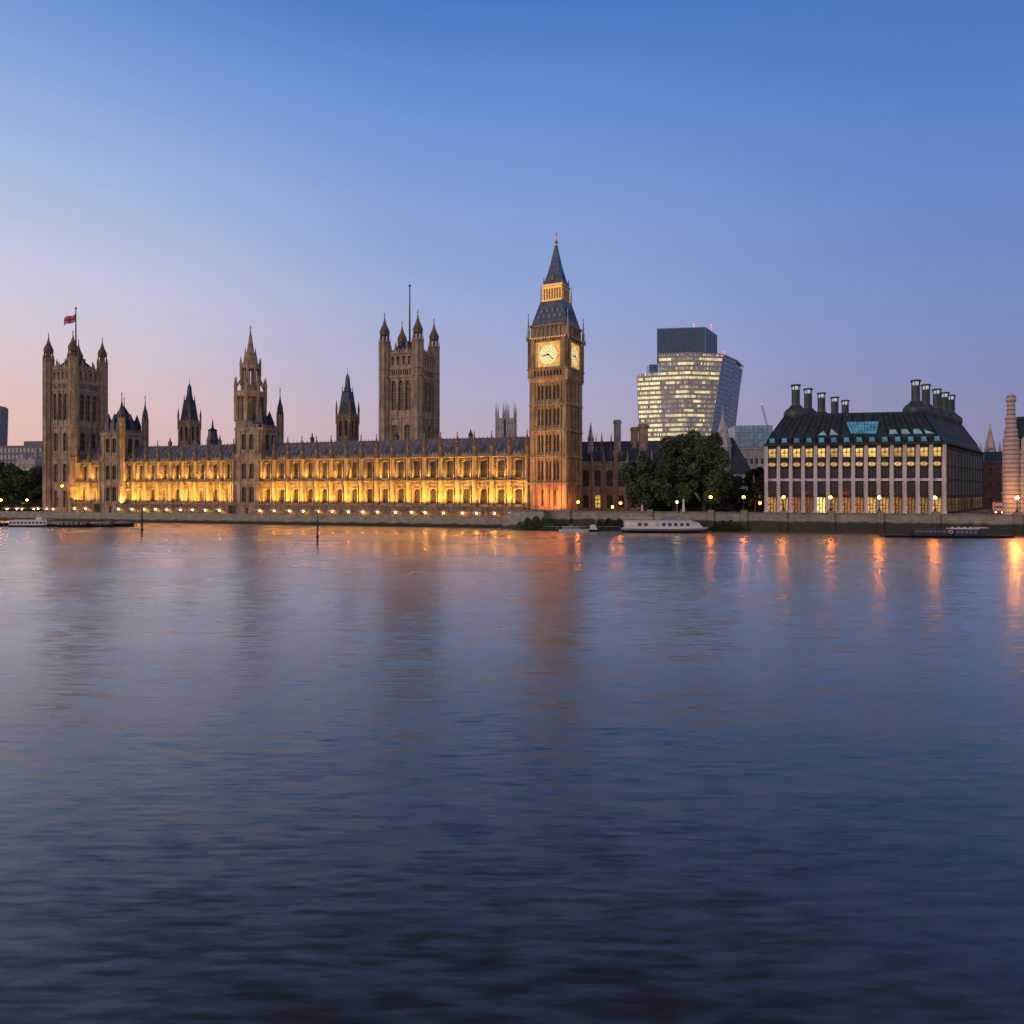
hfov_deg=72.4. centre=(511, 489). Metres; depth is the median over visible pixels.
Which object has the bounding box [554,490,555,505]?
window
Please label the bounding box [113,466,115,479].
window
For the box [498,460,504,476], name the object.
window
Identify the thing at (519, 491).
window
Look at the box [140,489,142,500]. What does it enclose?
window
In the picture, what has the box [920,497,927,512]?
window
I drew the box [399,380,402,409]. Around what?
window
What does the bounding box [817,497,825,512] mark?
window
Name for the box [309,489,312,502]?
window
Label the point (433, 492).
window
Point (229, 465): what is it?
window
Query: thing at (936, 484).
window
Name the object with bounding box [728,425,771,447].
glass office
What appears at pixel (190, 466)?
window
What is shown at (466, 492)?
window
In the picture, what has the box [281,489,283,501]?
window
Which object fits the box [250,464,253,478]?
window
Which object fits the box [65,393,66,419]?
window
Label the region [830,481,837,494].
window
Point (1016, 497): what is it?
street lamp
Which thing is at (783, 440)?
window
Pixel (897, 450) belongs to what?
window
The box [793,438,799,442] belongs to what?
window
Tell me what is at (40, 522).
cruise boat
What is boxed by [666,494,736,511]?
bush
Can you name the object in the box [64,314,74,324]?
flag
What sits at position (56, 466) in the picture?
window
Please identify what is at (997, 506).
bus
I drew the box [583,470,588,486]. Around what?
window
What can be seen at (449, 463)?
window
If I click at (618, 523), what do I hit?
bush
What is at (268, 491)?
window
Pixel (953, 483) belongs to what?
window
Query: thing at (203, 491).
window
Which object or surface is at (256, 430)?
spired pavilion
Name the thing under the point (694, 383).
glass skyscraper
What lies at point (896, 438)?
window
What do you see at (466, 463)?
window
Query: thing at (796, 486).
window
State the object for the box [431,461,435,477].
window
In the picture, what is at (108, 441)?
window
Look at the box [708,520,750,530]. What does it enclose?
bush
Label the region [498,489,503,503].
window
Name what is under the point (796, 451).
window
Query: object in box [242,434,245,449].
window
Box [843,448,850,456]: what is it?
window
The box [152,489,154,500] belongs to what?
window
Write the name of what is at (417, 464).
window
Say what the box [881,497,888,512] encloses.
window
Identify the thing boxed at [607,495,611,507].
window
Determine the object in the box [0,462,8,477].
plane tree
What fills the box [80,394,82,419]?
window
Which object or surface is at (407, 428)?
window
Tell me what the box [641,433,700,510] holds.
plane tree
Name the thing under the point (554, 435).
window
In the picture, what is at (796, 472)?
window
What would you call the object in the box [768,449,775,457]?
window
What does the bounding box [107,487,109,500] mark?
window
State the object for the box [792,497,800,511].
window
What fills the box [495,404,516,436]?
abbey
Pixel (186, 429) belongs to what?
window
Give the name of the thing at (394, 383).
window
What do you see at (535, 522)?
bush
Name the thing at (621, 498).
window
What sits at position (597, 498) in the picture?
window
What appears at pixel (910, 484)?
window
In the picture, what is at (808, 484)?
window
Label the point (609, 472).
window
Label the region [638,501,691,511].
bush
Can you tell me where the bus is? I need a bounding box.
[993,501,1001,513]
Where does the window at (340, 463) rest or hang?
in the palace
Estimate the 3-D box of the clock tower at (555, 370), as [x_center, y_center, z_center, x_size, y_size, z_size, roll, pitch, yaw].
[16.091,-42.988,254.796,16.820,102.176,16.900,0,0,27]
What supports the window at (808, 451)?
in the chimneyed building at (916, 455)
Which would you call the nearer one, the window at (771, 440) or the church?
the window at (771, 440)
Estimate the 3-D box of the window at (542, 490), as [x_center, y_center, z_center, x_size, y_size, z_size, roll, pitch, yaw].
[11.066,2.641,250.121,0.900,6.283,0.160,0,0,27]
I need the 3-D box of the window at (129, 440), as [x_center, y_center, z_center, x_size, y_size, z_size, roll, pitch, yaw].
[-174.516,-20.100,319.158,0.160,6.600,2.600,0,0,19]
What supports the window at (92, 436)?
in the square tower at (74, 400)
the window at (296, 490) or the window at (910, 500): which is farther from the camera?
the window at (296, 490)
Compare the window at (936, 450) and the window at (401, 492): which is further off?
the window at (401, 492)
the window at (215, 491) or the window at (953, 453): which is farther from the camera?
the window at (215, 491)
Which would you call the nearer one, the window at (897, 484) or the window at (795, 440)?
the window at (897, 484)
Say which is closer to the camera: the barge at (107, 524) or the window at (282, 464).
the barge at (107, 524)
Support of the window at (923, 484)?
in the chimneyed building at (916, 455)
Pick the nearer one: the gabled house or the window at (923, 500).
the window at (923, 500)
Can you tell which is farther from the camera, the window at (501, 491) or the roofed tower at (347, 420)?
the roofed tower at (347, 420)
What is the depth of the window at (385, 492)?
274.30 m
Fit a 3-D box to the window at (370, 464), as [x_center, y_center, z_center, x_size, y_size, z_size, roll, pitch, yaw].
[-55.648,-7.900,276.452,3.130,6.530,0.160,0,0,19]
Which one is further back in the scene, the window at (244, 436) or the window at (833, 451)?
the window at (244, 436)
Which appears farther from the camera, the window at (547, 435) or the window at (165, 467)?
the window at (165, 467)
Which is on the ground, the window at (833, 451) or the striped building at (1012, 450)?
the striped building at (1012, 450)
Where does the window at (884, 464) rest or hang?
in the chimneyed building at (916, 455)
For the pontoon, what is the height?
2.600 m
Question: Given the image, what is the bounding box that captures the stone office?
[739,448,768,505]
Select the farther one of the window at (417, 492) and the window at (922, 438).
the window at (417, 492)
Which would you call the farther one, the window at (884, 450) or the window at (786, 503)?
the window at (786, 503)
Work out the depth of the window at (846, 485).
234.62 m
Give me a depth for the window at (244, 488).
293.63 m
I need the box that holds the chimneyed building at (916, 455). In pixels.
[764,379,984,513]
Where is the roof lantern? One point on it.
(212, 437)
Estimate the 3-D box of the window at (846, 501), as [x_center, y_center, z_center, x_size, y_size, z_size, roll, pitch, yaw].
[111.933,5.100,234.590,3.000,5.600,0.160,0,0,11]
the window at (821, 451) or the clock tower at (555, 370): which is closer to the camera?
the window at (821, 451)
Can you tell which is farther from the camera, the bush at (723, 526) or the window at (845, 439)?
the window at (845, 439)
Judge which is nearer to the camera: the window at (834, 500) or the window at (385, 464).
the window at (834, 500)
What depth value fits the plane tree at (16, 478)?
337.84 m
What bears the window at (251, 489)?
in the spired pavilion at (256, 430)
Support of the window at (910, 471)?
in the chimneyed building at (916, 455)
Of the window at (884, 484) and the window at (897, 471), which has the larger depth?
the window at (884, 484)
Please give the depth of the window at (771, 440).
238.61 m
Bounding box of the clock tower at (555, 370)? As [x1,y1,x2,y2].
[526,232,585,510]
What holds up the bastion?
on the foreshore
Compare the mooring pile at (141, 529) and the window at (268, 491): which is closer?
the mooring pile at (141, 529)
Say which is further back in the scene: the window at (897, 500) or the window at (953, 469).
the window at (953, 469)
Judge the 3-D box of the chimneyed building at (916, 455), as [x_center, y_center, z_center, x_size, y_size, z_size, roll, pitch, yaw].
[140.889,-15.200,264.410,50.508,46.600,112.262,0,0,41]
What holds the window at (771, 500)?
in the chimneyed building at (916, 455)
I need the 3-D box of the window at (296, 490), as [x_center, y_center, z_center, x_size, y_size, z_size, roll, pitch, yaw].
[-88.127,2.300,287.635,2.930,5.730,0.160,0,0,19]
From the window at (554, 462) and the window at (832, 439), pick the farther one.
the window at (554, 462)
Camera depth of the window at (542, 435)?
250.18 m
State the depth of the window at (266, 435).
295.07 m
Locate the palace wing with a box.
[582,420,666,510]
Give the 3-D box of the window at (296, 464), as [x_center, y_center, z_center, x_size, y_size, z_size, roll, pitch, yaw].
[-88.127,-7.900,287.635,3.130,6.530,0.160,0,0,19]
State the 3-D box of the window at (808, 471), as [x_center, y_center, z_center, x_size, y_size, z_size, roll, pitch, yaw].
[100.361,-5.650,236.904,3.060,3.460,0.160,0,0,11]
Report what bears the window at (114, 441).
in the pavilion at (121, 433)
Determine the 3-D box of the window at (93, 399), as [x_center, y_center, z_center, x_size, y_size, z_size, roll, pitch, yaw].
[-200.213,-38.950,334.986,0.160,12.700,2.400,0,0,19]
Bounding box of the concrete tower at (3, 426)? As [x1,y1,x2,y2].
[0,406,8,445]
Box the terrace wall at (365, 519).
[0,511,550,524]
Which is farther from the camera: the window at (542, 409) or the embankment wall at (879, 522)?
the window at (542, 409)
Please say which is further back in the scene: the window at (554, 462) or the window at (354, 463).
the window at (354, 463)
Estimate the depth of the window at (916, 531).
195.96 m
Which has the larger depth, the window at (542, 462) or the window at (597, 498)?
the window at (597, 498)
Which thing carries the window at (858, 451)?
in the chimneyed building at (916, 455)
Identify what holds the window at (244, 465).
in the spired pavilion at (256, 430)
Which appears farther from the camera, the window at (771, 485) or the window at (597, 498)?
the window at (597, 498)
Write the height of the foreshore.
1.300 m
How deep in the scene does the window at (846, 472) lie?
234.62 m
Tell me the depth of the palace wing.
267.11 m
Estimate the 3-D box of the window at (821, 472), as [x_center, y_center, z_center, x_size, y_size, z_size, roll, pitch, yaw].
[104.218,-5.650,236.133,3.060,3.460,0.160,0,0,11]
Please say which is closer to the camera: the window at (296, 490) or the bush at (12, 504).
the window at (296, 490)
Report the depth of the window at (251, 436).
292.27 m
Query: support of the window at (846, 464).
in the chimneyed building at (916, 455)
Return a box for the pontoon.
[541,524,620,530]
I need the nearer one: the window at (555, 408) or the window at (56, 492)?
the window at (555, 408)
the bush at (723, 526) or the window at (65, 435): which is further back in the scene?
the window at (65, 435)
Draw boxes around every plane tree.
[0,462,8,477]
[0,463,35,502]
[11,465,41,502]
[620,455,672,510]
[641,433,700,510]
[677,429,733,511]
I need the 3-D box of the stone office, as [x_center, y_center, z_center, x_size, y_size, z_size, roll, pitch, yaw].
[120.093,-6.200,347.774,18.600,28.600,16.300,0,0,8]
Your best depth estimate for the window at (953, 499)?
240.65 m
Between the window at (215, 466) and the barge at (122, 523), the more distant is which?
the window at (215, 466)
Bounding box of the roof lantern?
[207,419,217,444]
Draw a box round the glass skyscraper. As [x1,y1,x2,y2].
[636,324,743,498]
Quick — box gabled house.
[17,449,41,503]
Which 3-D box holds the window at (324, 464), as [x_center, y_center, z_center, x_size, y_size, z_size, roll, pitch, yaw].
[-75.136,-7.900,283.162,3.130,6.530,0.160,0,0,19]
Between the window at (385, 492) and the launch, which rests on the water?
the launch
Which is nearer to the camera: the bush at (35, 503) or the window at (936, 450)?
the window at (936, 450)
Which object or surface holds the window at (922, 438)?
in the chimneyed building at (916, 455)
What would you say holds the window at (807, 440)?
in the chimneyed building at (916, 455)
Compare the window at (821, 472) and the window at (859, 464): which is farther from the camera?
the window at (821, 472)
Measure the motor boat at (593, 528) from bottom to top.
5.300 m
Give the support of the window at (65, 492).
in the square tower at (74, 400)
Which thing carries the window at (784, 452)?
in the chimneyed building at (916, 455)
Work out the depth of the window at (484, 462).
260.84 m
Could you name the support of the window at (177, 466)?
in the palace
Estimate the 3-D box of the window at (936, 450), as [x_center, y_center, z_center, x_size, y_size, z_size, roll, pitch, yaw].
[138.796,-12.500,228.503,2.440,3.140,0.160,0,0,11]
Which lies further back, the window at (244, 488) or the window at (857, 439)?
the window at (244, 488)
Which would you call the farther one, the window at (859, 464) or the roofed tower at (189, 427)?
the roofed tower at (189, 427)
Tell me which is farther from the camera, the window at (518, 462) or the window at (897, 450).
the window at (518, 462)
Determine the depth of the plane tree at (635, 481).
242.04 m
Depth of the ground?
263.73 m
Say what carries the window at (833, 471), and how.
in the chimneyed building at (916, 455)
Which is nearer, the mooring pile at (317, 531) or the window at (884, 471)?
the mooring pile at (317, 531)
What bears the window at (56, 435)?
in the square tower at (74, 400)
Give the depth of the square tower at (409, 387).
310.30 m
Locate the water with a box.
[0,520,1023,1023]
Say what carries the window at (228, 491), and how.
in the palace
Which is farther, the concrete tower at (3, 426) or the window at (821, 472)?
the concrete tower at (3, 426)
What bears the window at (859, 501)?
in the chimneyed building at (916, 455)
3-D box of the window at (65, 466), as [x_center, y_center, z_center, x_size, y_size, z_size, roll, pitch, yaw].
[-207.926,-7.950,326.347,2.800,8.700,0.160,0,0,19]
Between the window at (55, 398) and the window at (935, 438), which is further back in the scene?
the window at (55, 398)
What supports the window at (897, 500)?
in the chimneyed building at (916, 455)
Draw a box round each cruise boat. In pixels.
[8,517,55,526]
[621,516,708,532]
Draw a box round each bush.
[0,499,37,510]
[22,499,41,511]
[511,516,560,528]
[582,518,623,528]
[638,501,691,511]
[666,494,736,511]
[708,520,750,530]
[714,499,763,511]
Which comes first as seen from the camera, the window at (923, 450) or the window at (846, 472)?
the window at (923, 450)
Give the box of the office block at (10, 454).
[0,441,41,466]
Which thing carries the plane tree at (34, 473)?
on the ground
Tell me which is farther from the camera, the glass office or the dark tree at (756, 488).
the glass office
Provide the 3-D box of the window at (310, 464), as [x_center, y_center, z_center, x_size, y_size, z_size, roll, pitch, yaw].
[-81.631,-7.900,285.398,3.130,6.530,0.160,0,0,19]
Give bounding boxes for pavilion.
[99,394,148,511]
[233,325,283,513]
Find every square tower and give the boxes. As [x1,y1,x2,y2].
[42,307,107,511]
[378,284,439,439]
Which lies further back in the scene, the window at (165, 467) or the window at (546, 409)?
the window at (165, 467)
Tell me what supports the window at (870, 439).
in the chimneyed building at (916, 455)
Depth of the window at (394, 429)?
311.20 m
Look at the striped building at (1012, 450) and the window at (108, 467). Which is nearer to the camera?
the striped building at (1012, 450)
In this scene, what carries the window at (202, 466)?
in the palace
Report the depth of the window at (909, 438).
230.19 m
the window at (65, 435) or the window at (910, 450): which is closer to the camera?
the window at (910, 450)
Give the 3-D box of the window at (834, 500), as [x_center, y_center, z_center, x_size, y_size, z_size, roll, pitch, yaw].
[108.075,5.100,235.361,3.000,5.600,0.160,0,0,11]
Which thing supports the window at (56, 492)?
in the square tower at (74, 400)
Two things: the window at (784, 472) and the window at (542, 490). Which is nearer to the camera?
the window at (784, 472)
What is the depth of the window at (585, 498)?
268.14 m
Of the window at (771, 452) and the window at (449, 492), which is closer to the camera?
the window at (771, 452)
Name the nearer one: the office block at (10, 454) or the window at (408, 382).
the window at (408, 382)
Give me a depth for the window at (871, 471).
233.11 m
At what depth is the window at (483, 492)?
260.84 m
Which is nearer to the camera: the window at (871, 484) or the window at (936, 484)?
the window at (936, 484)
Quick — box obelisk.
[682,499,684,511]
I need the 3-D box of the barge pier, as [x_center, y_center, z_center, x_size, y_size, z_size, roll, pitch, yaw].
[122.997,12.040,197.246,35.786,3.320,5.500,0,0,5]
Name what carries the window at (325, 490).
in the palace
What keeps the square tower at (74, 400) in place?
on the terrace
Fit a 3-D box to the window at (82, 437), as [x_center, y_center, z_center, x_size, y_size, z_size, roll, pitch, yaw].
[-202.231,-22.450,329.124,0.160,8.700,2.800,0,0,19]
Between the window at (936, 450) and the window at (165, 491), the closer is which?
the window at (936, 450)
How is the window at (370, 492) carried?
in the palace
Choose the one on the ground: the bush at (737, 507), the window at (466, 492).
the bush at (737, 507)
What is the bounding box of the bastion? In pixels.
[501,510,545,528]
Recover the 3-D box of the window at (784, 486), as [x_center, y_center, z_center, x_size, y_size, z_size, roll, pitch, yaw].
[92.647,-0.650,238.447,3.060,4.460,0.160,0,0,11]
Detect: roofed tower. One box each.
[177,376,201,445]
[335,369,359,441]
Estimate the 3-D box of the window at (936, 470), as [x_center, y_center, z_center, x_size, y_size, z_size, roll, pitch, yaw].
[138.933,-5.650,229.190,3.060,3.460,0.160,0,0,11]
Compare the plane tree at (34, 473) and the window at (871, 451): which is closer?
the window at (871, 451)
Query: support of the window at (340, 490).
in the palace
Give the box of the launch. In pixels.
[559,526,589,531]
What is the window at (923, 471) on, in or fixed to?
in the chimneyed building at (916, 455)
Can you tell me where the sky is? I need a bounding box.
[0,0,1023,451]
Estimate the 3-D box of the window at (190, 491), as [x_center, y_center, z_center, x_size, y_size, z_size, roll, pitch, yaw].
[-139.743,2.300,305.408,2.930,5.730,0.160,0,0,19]
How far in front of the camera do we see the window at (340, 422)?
322.89 m
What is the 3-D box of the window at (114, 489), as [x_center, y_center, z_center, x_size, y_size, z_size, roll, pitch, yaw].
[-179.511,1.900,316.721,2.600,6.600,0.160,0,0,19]
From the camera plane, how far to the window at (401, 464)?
272.16 m
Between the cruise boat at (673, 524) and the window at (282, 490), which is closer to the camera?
the cruise boat at (673, 524)
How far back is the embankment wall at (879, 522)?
218.68 m
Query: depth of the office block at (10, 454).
470.34 m
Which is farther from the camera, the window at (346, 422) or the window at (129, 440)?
the window at (346, 422)
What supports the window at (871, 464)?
in the chimneyed building at (916, 455)
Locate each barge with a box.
[55,521,89,526]
[90,521,116,526]
[116,521,133,525]
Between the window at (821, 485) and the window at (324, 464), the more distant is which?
the window at (324, 464)
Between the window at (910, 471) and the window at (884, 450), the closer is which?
the window at (910, 471)
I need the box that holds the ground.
[680,499,1000,513]
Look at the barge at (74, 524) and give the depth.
250.22 m
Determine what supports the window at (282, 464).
in the palace
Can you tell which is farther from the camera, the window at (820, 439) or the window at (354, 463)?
the window at (354, 463)
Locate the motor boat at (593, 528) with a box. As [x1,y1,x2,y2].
[589,516,600,531]
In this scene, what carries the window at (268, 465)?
in the palace
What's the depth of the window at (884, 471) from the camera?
232.25 m
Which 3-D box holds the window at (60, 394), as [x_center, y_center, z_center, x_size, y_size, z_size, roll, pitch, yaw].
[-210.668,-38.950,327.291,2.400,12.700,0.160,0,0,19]
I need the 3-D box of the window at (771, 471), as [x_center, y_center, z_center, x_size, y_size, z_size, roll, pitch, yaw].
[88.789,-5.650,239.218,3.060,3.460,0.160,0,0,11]
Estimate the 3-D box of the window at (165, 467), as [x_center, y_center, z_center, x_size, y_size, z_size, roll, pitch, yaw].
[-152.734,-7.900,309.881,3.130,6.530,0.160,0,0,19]
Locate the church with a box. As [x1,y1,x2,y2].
[979,425,1000,451]
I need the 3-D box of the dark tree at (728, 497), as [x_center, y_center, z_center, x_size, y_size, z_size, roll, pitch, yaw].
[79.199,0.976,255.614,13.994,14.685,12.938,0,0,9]
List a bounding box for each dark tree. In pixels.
[714,474,742,511]
[739,466,763,511]
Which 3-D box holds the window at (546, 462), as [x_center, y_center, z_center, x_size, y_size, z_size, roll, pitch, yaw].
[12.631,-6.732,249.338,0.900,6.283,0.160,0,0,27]
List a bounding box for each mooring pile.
[140,508,143,535]
[316,505,318,543]
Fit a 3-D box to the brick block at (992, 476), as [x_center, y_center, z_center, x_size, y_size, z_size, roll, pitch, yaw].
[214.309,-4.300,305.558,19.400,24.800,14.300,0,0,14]
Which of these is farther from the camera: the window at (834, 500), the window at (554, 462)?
the window at (554, 462)
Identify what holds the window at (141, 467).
in the palace
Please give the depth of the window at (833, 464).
234.68 m
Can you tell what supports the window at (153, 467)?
in the palace
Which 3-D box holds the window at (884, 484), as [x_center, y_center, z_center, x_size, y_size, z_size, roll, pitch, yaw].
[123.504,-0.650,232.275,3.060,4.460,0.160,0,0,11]
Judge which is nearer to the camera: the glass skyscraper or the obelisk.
the obelisk
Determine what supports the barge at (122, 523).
on the water
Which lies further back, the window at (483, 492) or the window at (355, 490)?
the window at (355, 490)
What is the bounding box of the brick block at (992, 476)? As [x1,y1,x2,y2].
[983,452,1001,508]
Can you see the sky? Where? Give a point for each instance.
(834, 188)
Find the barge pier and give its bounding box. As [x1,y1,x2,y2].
[879,527,1015,537]
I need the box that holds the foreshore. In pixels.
[0,519,501,527]
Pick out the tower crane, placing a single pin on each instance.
(764, 413)
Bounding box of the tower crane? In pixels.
[761,403,767,424]
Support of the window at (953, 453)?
in the chimneyed building at (916, 455)
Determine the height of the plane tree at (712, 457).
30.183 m
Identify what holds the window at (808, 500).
in the chimneyed building at (916, 455)
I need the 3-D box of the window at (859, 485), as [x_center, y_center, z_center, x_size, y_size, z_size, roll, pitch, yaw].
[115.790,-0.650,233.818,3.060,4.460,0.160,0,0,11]
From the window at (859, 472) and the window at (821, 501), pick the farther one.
the window at (821, 501)
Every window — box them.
[54,394,56,419]
[55,433,57,450]
[55,464,57,481]
[55,491,57,506]
[60,394,61,419]
[64,433,66,450]
[64,464,66,481]
[64,491,66,506]
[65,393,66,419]
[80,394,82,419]
[80,433,84,450]
[86,395,89,420]
[91,434,94,447]
[92,396,95,421]
[107,439,109,452]
[107,466,109,479]
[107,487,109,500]
[113,439,115,452]
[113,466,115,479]
[113,487,115,500]
[128,439,131,452]
[140,465,142,478]
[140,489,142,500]
[152,465,154,478]
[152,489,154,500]
[164,465,166,478]
[164,489,166,501]
[176,465,178,478]
[185,426,187,440]
[189,465,191,478]
[189,489,191,501]
[201,464,204,478]
[202,489,204,501]
[214,464,216,478]
[214,489,216,501]
[227,464,230,478]
[227,489,230,501]
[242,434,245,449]
[242,464,245,478]
[242,487,245,501]
[250,434,253,448]
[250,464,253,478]
[250,487,253,501]
[266,435,267,449]
[267,463,269,478]
[267,489,269,501]
[280,463,283,478]
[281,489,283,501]
[294,463,297,478]
[295,489,297,501]
[309,463,312,477]
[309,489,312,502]
[323,463,326,477]
[323,489,326,502]
[338,462,341,477]
[338,489,341,502]
[339,420,341,435]
[345,420,347,435]
[353,462,356,477]
[353,489,356,502]
[368,462,372,477]
[368,489,372,502]
[383,462,387,477]
[383,489,387,502]
[392,381,395,410]
[392,425,397,439]
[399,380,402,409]
[399,461,403,477]
[399,489,403,502]
[405,424,409,439]
[406,380,409,409]
[415,461,419,477]
[415,489,419,502]
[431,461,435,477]
[431,489,435,502]
[447,461,452,477]
[447,489,452,502]
[464,460,469,476]
[464,489,469,503]
[481,460,486,476]
[481,489,486,503]
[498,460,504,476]
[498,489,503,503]
[516,460,521,476]
[516,489,521,503]
[542,409,543,425]
[542,435,543,451]
[542,462,543,479]
[542,490,543,505]
[546,409,547,424]
[546,435,547,451]
[546,462,547,479]
[554,408,555,424]
[554,435,555,451]
[554,462,555,479]
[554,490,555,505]
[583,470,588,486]
[583,495,588,507]
[595,470,600,486]
[595,495,599,507]
[607,470,612,486]
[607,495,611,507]
[619,470,624,486]
[619,495,623,507]
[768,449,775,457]
[768,468,775,478]
[768,482,775,494]
[768,497,775,511]
[769,438,774,443]
[780,468,788,478]
[780,482,788,494]
[780,497,788,510]
[781,438,787,442]
[781,449,787,457]
[792,468,800,477]
[792,482,800,494]
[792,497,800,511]
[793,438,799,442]
[793,448,800,457]
[805,437,811,442]
[805,448,812,457]
[805,468,812,477]
[805,481,812,494]
[805,497,812,512]
[817,437,824,442]
[817,468,825,477]
[817,481,825,494]
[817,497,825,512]
[818,448,824,457]
[830,437,836,442]
[830,448,837,456]
[830,462,837,466]
[830,468,837,477]
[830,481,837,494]
[831,497,837,512]
[842,437,849,442]
[842,462,850,466]
[842,468,850,477]
[842,481,850,494]
[842,497,850,512]
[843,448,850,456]
[855,437,862,442]
[855,448,862,456]
[855,462,862,466]
[855,468,863,477]
[855,481,863,494]
[855,497,863,512]
[867,437,874,441]
[868,448,875,456]
[868,462,875,466]
[868,468,875,477]
[868,481,875,494]
[868,497,875,512]
[880,436,887,441]
[881,447,888,456]
[881,462,888,466]
[881,468,888,477]
[881,481,888,494]
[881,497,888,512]
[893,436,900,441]
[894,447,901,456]
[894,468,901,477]
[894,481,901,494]
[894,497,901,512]
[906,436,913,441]
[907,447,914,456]
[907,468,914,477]
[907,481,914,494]
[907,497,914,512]
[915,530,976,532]
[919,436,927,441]
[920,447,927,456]
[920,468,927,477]
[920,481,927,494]
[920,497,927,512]
[932,436,940,441]
[933,447,940,456]
[933,467,940,477]
[933,481,940,494]
[933,497,940,513]
[952,452,954,464]
[952,467,954,478]
[952,482,954,494]
[952,498,954,511]
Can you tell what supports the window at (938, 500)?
in the chimneyed building at (916, 455)
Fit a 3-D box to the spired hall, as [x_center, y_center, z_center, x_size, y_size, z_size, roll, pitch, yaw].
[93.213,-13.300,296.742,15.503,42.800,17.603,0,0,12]
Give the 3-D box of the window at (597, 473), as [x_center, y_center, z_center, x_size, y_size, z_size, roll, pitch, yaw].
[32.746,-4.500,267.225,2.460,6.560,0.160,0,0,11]
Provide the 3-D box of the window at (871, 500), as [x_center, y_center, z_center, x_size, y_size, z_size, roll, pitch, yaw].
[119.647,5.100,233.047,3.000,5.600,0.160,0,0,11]
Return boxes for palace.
[72,429,529,515]
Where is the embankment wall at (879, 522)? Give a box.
[545,509,1023,535]
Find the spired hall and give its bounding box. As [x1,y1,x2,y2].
[718,408,749,502]
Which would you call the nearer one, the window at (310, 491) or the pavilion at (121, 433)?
the window at (310, 491)
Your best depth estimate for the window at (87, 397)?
331.84 m
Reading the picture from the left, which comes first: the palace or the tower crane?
the palace
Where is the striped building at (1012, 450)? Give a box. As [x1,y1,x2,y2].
[1001,393,1023,513]

